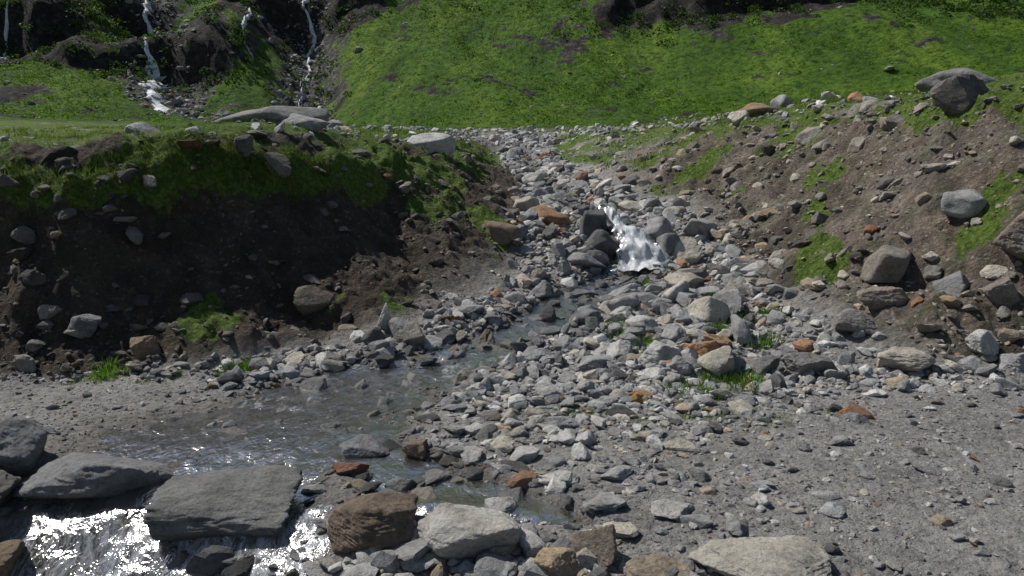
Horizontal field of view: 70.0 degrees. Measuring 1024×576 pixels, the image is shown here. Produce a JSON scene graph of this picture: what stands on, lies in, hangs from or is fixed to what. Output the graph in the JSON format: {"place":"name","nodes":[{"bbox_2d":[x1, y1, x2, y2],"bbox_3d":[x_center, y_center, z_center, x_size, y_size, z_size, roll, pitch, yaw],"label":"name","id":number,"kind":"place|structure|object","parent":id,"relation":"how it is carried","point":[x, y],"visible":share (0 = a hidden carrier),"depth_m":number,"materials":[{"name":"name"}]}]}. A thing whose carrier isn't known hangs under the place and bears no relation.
{"place":"outdoors","nodes":[
{"label":"outdoors","id":0,"kind":"place"},
{"bbox_2d":[303,459,578,524],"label":"shallow stream water","id":1,"kind":"structure","parent":0,"point":[461,493],"depth_m":6.19,"materials":[{"name":"grey liquid"}]},
{"bbox_2d":[402,439,427,459],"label":"boulder","id":2,"kind":"object","parent":1,"relation":"in","point":[417,449],"visible":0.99,"depth_m":7.01,"materials":[{"name":"stone"}]},
{"bbox_2d":[0,0,1023,575],"bbox_3d":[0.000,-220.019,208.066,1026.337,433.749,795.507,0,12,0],"label":"ground","id":3,"kind":"structure","parent":0,"point":[202,234],"depth_m":12.57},
{"bbox_2d":[0,0,8,59],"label":"cascade","id":4,"kind":"object","parent":3,"relation":"on","point":[6,27],"visible":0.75,"depth_m":111.19,"materials":[{"name":"white liquid"}]},
{"bbox_2d":[0,470,22,505],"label":"boulder","id":5,"kind":"object","parent":3,"relation":"on","point":[9,483],"visible":0.8,"depth_m":6.26,"materials":[{"name":"stone"}]},
{"bbox_2d":[0,539,24,575],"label":"boulder","id":6,"kind":"object","parent":3,"relation":"on","point":[10,552],"visible":0.99,"depth_m":5.77,"materials":[{"name":"stone"}]},
{"bbox_2d":[0,417,47,476],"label":"boulder","id":7,"kind":"object","parent":3,"relation":"on","point":[23,441],"visible":0.81,"depth_m":6.68,"materials":[{"name":"stone"}]},
{"bbox_2d":[68,314,101,337],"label":"boulder","id":8,"kind":"object","parent":3,"relation":"on","point":[85,325],"visible":0.98,"depth_m":9.99,"materials":[{"name":"stone"}]},
{"bbox_2d":[10,452,173,499],"bbox_3d":[-3.744,1.702,6.611,1.377,0.510,0.810,0,12,0],"label":"boulder","id":9,"kind":"object","parent":3,"relation":"on","point":[75,475],"visible":0.73,"depth_m":6.31,"materials":[{"name":"stone"}]},
{"bbox_2d":[129,335,161,359],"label":"boulder","id":10,"kind":"object","parent":3,"relation":"on","point":[141,348],"visible":0.95,"depth_m":9.95,"materials":[{"name":"stone"}]},
{"bbox_2d":[142,0,154,35],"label":"cascade","id":11,"kind":"object","parent":3,"relation":"on","point":[147,5],"visible":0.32,"depth_m":125.53,"materials":[{"name":"white liquid"}]},
{"bbox_2d":[138,37,170,111],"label":"waterfall","id":12,"kind":"object","parent":3,"relation":"on","point":[155,102],"visible":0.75,"depth_m":105.67,"materials":[{"name":"white liquid"}]},
{"bbox_2d":[0,127,343,229],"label":"bank edge grass","id":13,"kind":"structure","parent":3,"relation":"on","point":[197,136],"depth_m":11.70,"materials":[{"name":"green plant"}]},
{"bbox_2d":[0,290,403,384],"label":"bank foot stones","id":14,"kind":"object","parent":3,"relation":"on","point":[24,363],"visible":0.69,"depth_m":9.78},
{"bbox_2d":[143,465,302,540],"bbox_3d":[-2.357,1.830,6.092,1.171,0.517,0.777,0,12,0],"label":"boulder","id":15,"kind":"object","parent":3,"relation":"on","point":[254,501],"visible":0.99,"depth_m":5.88,"materials":[{"name":"stone"}]},
{"bbox_2d":[98,0,375,126],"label":"ravine scree","id":16,"kind":"structure","parent":3,"relation":"on","point":[333,123],"depth_m":110.09,"materials":[{"name":"stone"}]},
{"bbox_2d":[240,8,253,60],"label":"cascade","id":17,"kind":"object","parent":3,"relation":"on","point":[244,21],"visible":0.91,"depth_m":118.31,"materials":[{"name":"white liquid"}]},
{"bbox_2d":[248,357,270,370],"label":"boulder","id":18,"kind":"object","parent":3,"relation":"on","point":[257,365],"visible":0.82,"depth_m":9.80,"materials":[{"name":"stone"}]},
{"bbox_2d":[213,106,328,128],"bbox_3d":[-5.304,-3.514,15.918,2.502,0.868,1.590,0,12,0],"label":"boulder","id":19,"kind":"object","parent":3,"relation":"on","point":[275,114],"visible":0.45,"depth_m":15.29,"materials":[{"name":"stone"}]},
{"bbox_2d":[279,367,300,381],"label":"boulder","id":20,"kind":"object","parent":3,"relation":"on","point":[290,373],"visible":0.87,"depth_m":9.56,"materials":[{"name":"stone"}]},
{"bbox_2d":[281,113,329,131],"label":"boulder","id":21,"kind":"object","parent":3,"relation":"on","point":[310,123],"visible":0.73,"depth_m":15.02,"materials":[{"name":"stone"}]},
{"bbox_2d":[298,0,316,104],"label":"cascade","id":22,"kind":"object","parent":3,"relation":"on","point":[311,29],"visible":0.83,"depth_m":129.36,"materials":[{"name":"white liquid"}]},
{"bbox_2d":[3,140,632,575],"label":"mountain stream","id":23,"kind":"structure","parent":3,"relation":"on","point":[311,448],"depth_m":7.54,"materials":[{"name":"grey liquid"}]},
{"bbox_2d":[332,462,369,474],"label":"boulder","id":24,"kind":"object","parent":3,"relation":"on","point":[339,468],"visible":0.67,"depth_m":6.57,"materials":[{"name":"stone"}]},
{"bbox_2d":[339,434,389,458],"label":"boulder","id":25,"kind":"object","parent":3,"relation":"on","point":[362,445],"visible":1,"depth_m":7.06,"materials":[{"name":"stone"}]},
{"bbox_2d":[327,491,417,553],"bbox_3d":[-1.027,1.809,5.572,0.718,0.414,0.551,-5,12,-21],"label":"boulder","id":26,"kind":"object","parent":3,"relation":"on","point":[382,520],"visible":0.95,"depth_m":5.45,"materials":[{"name":"stone"}]},
{"bbox_2d":[376,303,390,332],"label":"boulder","id":27,"kind":"object","parent":3,"relation":"on","point":[384,319],"visible":0.57,"depth_m":10.99,"materials":[{"name":"stone"}]},
{"bbox_2d":[384,478,418,491],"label":"boulder","id":28,"kind":"object","parent":3,"relation":"on","point":[401,484],"visible":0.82,"depth_m":6.39,"materials":[{"name":"stone"}]},
{"bbox_2d":[0,504,862,575],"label":"edge cobbles","id":29,"kind":"object","parent":3,"relation":"on","point":[212,560],"visible":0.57,"depth_m":5.34,"materials":[{"name":"stone"}]},
{"bbox_2d":[407,133,455,158],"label":"boulder","id":30,"kind":"object","parent":3,"relation":"on","point":[437,142],"visible":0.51,"depth_m":19.34,"materials":[{"name":"stone"}]},
{"bbox_2d":[87,276,788,399],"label":"green plants","id":31,"kind":"object","parent":3,"relation":"on","point":[114,368],"visible":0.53,"depth_m":9.64,"materials":[{"name":"green plant"}]},
{"bbox_2d":[417,502,520,559],"bbox_3d":[-0.333,1.855,5.449,0.619,0.385,0.749,-9,15,-38],"label":"boulder","id":32,"kind":"object","parent":3,"relation":"on","point":[447,531],"visible":0.94,"depth_m":5.29,"materials":[{"name":"stone"}]},
{"bbox_2d":[464,422,484,435],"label":"boulder","id":33,"kind":"object","parent":3,"relation":"on","point":[473,429],"visible":0.62,"depth_m":7.45,"materials":[{"name":"stone"}]},
{"bbox_2d":[485,497,517,516],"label":"boulder","id":34,"kind":"object","parent":3,"relation":"on","point":[508,505],"visible":0.64,"depth_m":6.00,"materials":[{"name":"stone"}]},
{"bbox_2d":[484,220,520,244],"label":"boulder","id":35,"kind":"object","parent":3,"relation":"on","point":[501,233],"visible":0.98,"depth_m":15.10,"materials":[{"name":"stone"}]},
{"bbox_2d":[230,126,787,382],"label":"gully boulders","id":36,"kind":"object","parent":3,"relation":"on","point":[711,308],"visible":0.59,"depth_m":12.70,"materials":[{"name":"stone"}]},
{"bbox_2d":[0,85,1023,386],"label":"bank stones","id":37,"kind":"object","parent":3,"relation":"on","point":[134,235],"visible":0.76,"depth_m":12.18,"materials":[{"name":"grey stone"}]},
{"bbox_2d":[0,0,1023,127],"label":"dwarf shrubs","id":38,"kind":"object","parent":3,"relation":"on","point":[65,114],"visible":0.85,"depth_m":95.72,"materials":[{"name":"green plant"}]},
{"bbox_2d":[0,0,1023,116],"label":"alder shrubs","id":39,"kind":"object","parent":3,"relation":"on","point":[984,10],"visible":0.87,"depth_m":111.83,"materials":[{"name":"green plant"}]},
{"bbox_2d":[0,84,1023,244],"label":"crest stones","id":40,"kind":"object","parent":3,"relation":"on","point":[59,156],"visible":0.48,"depth_m":12.69,"materials":[{"name":"grey stone"}]},
{"bbox_2d":[0,77,1023,161],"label":"terrace stones","id":41,"kind":"object","parent":3,"relation":"on","point":[494,137],"visible":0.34,"depth_m":31.91,"materials":[{"name":"grey stone"}]},
{"bbox_2d":[0,74,1023,169],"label":"meadow grass","id":42,"kind":"structure","parent":3,"relation":"on","point":[46,135],"depth_m":30.48,"materials":[{"name":"green plant"}]},
{"bbox_2d":[0,0,1023,126],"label":"hillside boulders","id":43,"kind":"object","parent":3,"relation":"on","point":[271,40],"visible":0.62,"depth_m":97.56,"materials":[{"name":"stone"}]},
{"bbox_2d":[0,356,1023,575],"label":"gravel","id":44,"kind":"object","parent":3,"relation":"on","point":[996,480],"visible":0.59,"depth_m":6.88,"materials":[{"name":"grey gravel"}]},
{"bbox_2d":[2,77,1023,386],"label":"grass tufts","id":45,"kind":"object","parent":3,"relation":"on","point":[372,141],"visible":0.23,"depth_m":14.78,"materials":[{"name":"green plant"}]},
{"bbox_2d":[87,346,954,575],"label":"fan cobbles","id":46,"kind":"object","parent":3,"relation":"on","point":[501,440],"visible":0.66,"depth_m":7.46,"materials":[{"name":"stone"}]},
{"bbox_2d":[510,445,539,460],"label":"boulder","id":47,"kind":"object","parent":3,"relation":"on","point":[524,453],"visible":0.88,"depth_m":6.89,"materials":[{"name":"stone"}]},
{"bbox_2d":[63,74,988,340],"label":"bank boulders","id":48,"kind":"object","parent":3,"relation":"on","point":[956,94],"visible":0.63,"depth_m":14.39,"materials":[{"name":"stone"}]},
{"bbox_2d":[513,196,539,211],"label":"boulder","id":49,"kind":"object","parent":3,"relation":"on","point":[525,203],"visible":0.62,"depth_m":18.16,"materials":[{"name":"stone"}]},
{"bbox_2d":[522,172,544,181],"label":"boulder","id":50,"kind":"object","parent":3,"relation":"on","point":[535,176],"visible":0.38,"depth_m":23.63,"materials":[{"name":"stone"}]},
{"bbox_2d":[536,171,549,177],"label":"boulder","id":51,"kind":"object","parent":3,"relation":"on","point":[546,174],"visible":0.16,"depth_m":26.42,"materials":[{"name":"stone"}]},
{"bbox_2d":[533,205,572,226],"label":"boulder","id":52,"kind":"object","parent":3,"relation":"on","point":[550,215],"visible":0.53,"depth_m":16.75,"materials":[{"name":"stone"}]},
{"bbox_2d":[534,547,582,575],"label":"boulder","id":53,"kind":"object","parent":3,"relation":"on","point":[558,561],"visible":0.91,"depth_m":5.04,"materials":[{"name":"stone"}]},
{"bbox_2d":[537,470,580,485],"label":"boulder","id":54,"kind":"object","parent":3,"relation":"on","point":[569,478],"visible":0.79,"depth_m":6.40,"materials":[{"name":"stone"}]},
{"bbox_2d":[543,416,579,428],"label":"boulder","id":55,"kind":"object","parent":3,"relation":"on","point":[561,422],"visible":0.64,"depth_m":7.68,"materials":[{"name":"stone"}]},
{"bbox_2d":[554,191,575,202],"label":"boulder","id":56,"kind":"object","parent":3,"relation":"on","point":[561,195],"visible":0.17,"depth_m":20.76,"materials":[{"name":"stone"}]},
{"bbox_2d":[570,307,600,323],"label":"boulder","id":57,"kind":"object","parent":3,"relation":"on","point":[581,314],"visible":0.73,"depth_m":11.85,"materials":[{"name":"stone"}]},
{"bbox_2d":[195,129,987,395],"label":"stream cobbles","id":58,"kind":"object","parent":3,"relation":"on","point":[532,356],"visible":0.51,"depth_m":11.30,"materials":[{"name":"stone"}]},
{"bbox_2d":[579,209,606,236],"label":"boulder","id":59,"kind":"object","parent":3,"relation":"on","point":[592,221],"visible":0.69,"depth_m":16.00,"materials":[{"name":"stone"}]},
{"bbox_2d":[570,524,617,567],"bbox_3d":[0.572,1.885,5.304,0.381,0.389,0.339,0,12,0],"label":"boulder","id":60,"kind":"object","parent":3,"relation":"on","point":[600,543],"visible":0.57,"depth_m":5.23,"materials":[{"name":"stone"}]},
{"bbox_2d":[577,355,613,371],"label":"boulder","id":61,"kind":"object","parent":3,"relation":"on","point":[589,362],"visible":0.77,"depth_m":9.77,"materials":[{"name":"stone"}]},
{"bbox_2d":[581,229,619,255],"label":"boulder","id":62,"kind":"object","parent":3,"relation":"on","point":[602,240],"visible":0.81,"depth_m":15.25,"materials":[{"name":"stone"}]},
{"bbox_2d":[582,492,626,510],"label":"boulder","id":63,"kind":"object","parent":3,"relation":"on","point":[604,500],"visible":0.97,"depth_m":5.90,"materials":[{"name":"stone"}]},
{"bbox_2d":[598,465,633,480],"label":"boulder","id":64,"kind":"object","parent":3,"relation":"on","point":[620,472],"visible":1,"depth_m":6.49,"materials":[{"name":"stone"}]},
{"bbox_2d":[606,339,632,357],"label":"boulder","id":65,"kind":"object","parent":3,"relation":"on","point":[619,348],"visible":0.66,"depth_m":10.45,"materials":[{"name":"stone"}]},
{"bbox_2d":[605,293,640,310],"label":"boulder","id":66,"kind":"object","parent":3,"relation":"on","point":[631,300],"visible":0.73,"depth_m":12.32,"materials":[{"name":"stone"}]},
{"bbox_2d":[631,392,643,402],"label":"boulder","id":67,"kind":"object","parent":3,"relation":"on","point":[636,397],"visible":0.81,"depth_m":8.48,"materials":[{"name":"stone"}]},
{"bbox_2d":[625,315,658,327],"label":"boulder","id":68,"kind":"object","parent":3,"relation":"on","point":[642,321],"visible":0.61,"depth_m":11.57,"materials":[{"name":"stone"}]},
{"bbox_2d":[637,340,679,367],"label":"boulder","id":69,"kind":"object","parent":3,"relation":"on","point":[655,352],"visible":0.57,"depth_m":9.81,"materials":[{"name":"stone"}]},
{"bbox_2d":[625,554,692,575],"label":"boulder","id":70,"kind":"object","parent":3,"relation":"on","point":[653,565],"visible":0.94,"depth_m":4.99,"materials":[{"name":"stone"}]},
{"bbox_2d":[644,216,673,241],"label":"boulder","id":71,"kind":"object","parent":3,"relation":"on","point":[656,227],"visible":0.41,"depth_m":16.02,"materials":[{"name":"stone"}]},
{"bbox_2d":[656,233,682,258],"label":"boulder","id":72,"kind":"object","parent":3,"relation":"on","point":[667,242],"visible":0.54,"depth_m":15.20,"materials":[{"name":"stone"}]},
{"bbox_2d":[483,393,860,437],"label":"stones","id":73,"kind":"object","parent":3,"relation":"on","point":[767,423],"depth_m":8.02,"materials":[{"name":"grey stone"}]},
{"bbox_2d":[651,499,693,519],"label":"boulder","id":74,"kind":"object","parent":3,"relation":"on","point":[670,509],"visible":0.98,"depth_m":5.82,"materials":[{"name":"stone"}]},
{"bbox_2d":[660,323,688,341],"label":"boulder","id":75,"kind":"object","parent":3,"relation":"on","point":[673,332],"visible":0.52,"depth_m":10.98,"materials":[{"name":"stone"}]},
{"bbox_2d":[661,280,688,302],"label":"boulder","id":76,"kind":"object","parent":3,"relation":"on","point":[671,293],"visible":0.44,"depth_m":12.77,"materials":[{"name":"stone"}]},
{"bbox_2d":[666,355,692,374],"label":"boulder","id":77,"kind":"object","parent":3,"relation":"on","point":[681,365],"visible":0.89,"depth_m":9.45,"materials":[{"name":"stone"}]},
{"bbox_2d":[664,272,703,287],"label":"boulder","id":78,"kind":"object","parent":3,"relation":"on","point":[692,279],"visible":0.51,"depth_m":13.75,"materials":[{"name":"stone"}]},
{"bbox_2d":[682,218,715,239],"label":"boulder","id":79,"kind":"object","parent":3,"relation":"on","point":[693,227],"visible":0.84,"depth_m":16.22,"materials":[{"name":"stone"}]},
{"bbox_2d":[683,340,718,355],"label":"boulder","id":80,"kind":"object","parent":3,"relation":"on","point":[703,348],"visible":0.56,"depth_m":10.12,"materials":[{"name":"stone"}]},
{"bbox_2d":[703,334,731,346],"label":"boulder","id":81,"kind":"object","parent":3,"relation":"on","point":[720,340],"visible":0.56,"depth_m":10.48,"materials":[{"name":"stone"}]},
{"bbox_2d":[729,103,778,121],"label":"boulder","id":82,"kind":"object","parent":3,"relation":"on","point":[754,109],"visible":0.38,"depth_m":23.90,"materials":[{"name":"stone"}]},
{"bbox_2d":[687,535,832,575],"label":"boulder","id":83,"kind":"object","parent":3,"relation":"on","point":[763,556],"visible":0.99,"depth_m":5.07,"materials":[{"name":"stone"}]},
{"bbox_2d":[746,355,779,374],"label":"boulder","id":84,"kind":"object","parent":3,"relation":"on","point":[767,363],"visible":0.82,"depth_m":9.48,"materials":[{"name":"stone"}]},
{"bbox_2d":[693,200,844,368],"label":"gully side stones","id":85,"kind":"object","parent":3,"relation":"on","point":[775,319],"visible":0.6,"depth_m":12.24,"materials":[{"name":"grey stone"}]},
{"bbox_2d":[770,95,792,108],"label":"boulder","id":86,"kind":"object","parent":3,"relation":"on","point":[780,100],"visible":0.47,"depth_m":24.41,"materials":[{"name":"stone"}]},
{"bbox_2d":[780,352,835,375],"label":"boulder","id":87,"kind":"object","parent":3,"relation":"on","point":[799,363],"visible":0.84,"depth_m":9.40,"materials":[{"name":"stone"}]},
{"bbox_2d":[835,308,876,334],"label":"boulder","id":88,"kind":"object","parent":3,"relation":"on","point":[851,320],"visible":0.91,"depth_m":10.47,"materials":[{"name":"stone"}]},
{"bbox_2d":[856,286,908,310],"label":"boulder","id":89,"kind":"object","parent":3,"relation":"on","point":[877,298],"visible":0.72,"depth_m":10.84,"materials":[{"name":"stone"}]},
{"bbox_2d":[860,245,911,283],"bbox_3d":[6.047,-0.386,11.815,0.688,0.600,0.966,8,14,33],"label":"boulder","id":90,"kind":"object","parent":3,"relation":"on","point":[886,264],"visible":1,"depth_m":11.48,"materials":[{"name":"stone"}]},
{"bbox_2d":[766,311,1023,399],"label":"roadside stones","id":91,"kind":"object","parent":3,"relation":"on","point":[998,383],"visible":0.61,"depth_m":9.18,"materials":[{"name":"grey stone"}]},
{"bbox_2d":[877,347,935,372],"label":"boulder","id":92,"kind":"object","parent":3,"relation":"on","point":[904,359],"visible":0.89,"depth_m":9.36,"materials":[{"name":"stone"}]},
{"bbox_2d":[932,270,969,296],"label":"boulder","id":93,"kind":"object","parent":3,"relation":"on","point":[955,284],"visible":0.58,"depth_m":10.77,"materials":[{"name":"stone"}]},
{"bbox_2d":[914,68,998,92],"bbox_3d":[10.301,-4.563,16.600,2.106,0.831,1.500,5,12,23],"label":"boulder","id":94,"kind":"object","parent":3,"relation":"on","point":[927,83],"visible":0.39,"depth_m":16.32,"materials":[{"name":"stone"}]},
{"bbox_2d":[941,189,986,218],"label":"boulder","id":95,"kind":"object","parent":3,"relation":"on","point":[965,203],"visible":0.94,"depth_m":11.60,"materials":[{"name":"stone"}]},
{"bbox_2d":[965,329,998,355],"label":"boulder","id":96,"kind":"object","parent":3,"relation":"on","point":[981,341],"visible":0.91,"depth_m":9.54,"materials":[{"name":"stone"}]},
{"bbox_2d":[981,276,1020,306],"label":"boulder","id":97,"kind":"object","parent":3,"relation":"on","point":[1002,292],"visible":0.83,"depth_m":10.14,"materials":[{"name":"stone"}]},
{"bbox_2d":[993,211,1023,259],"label":"boulder","id":98,"kind":"object","parent":3,"relation":"on","point":[1010,238],"visible":1,"depth_m":10.38,"materials":[{"name":"stone"}]},
{"bbox_2d":[999,353,1023,372],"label":"boulder","id":99,"kind":"object","parent":3,"relation":"on","point":[1008,362],"visible":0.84,"depth_m":9.26,"materials":[{"name":"stone"}]},
{"bbox_2d":[597,205,669,271],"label":"waterfall","id":100,"kind":"structure","parent":0,"point":[642,250],"depth_m":15.15,"materials":[{"name":"grey liquid"}]}
]}

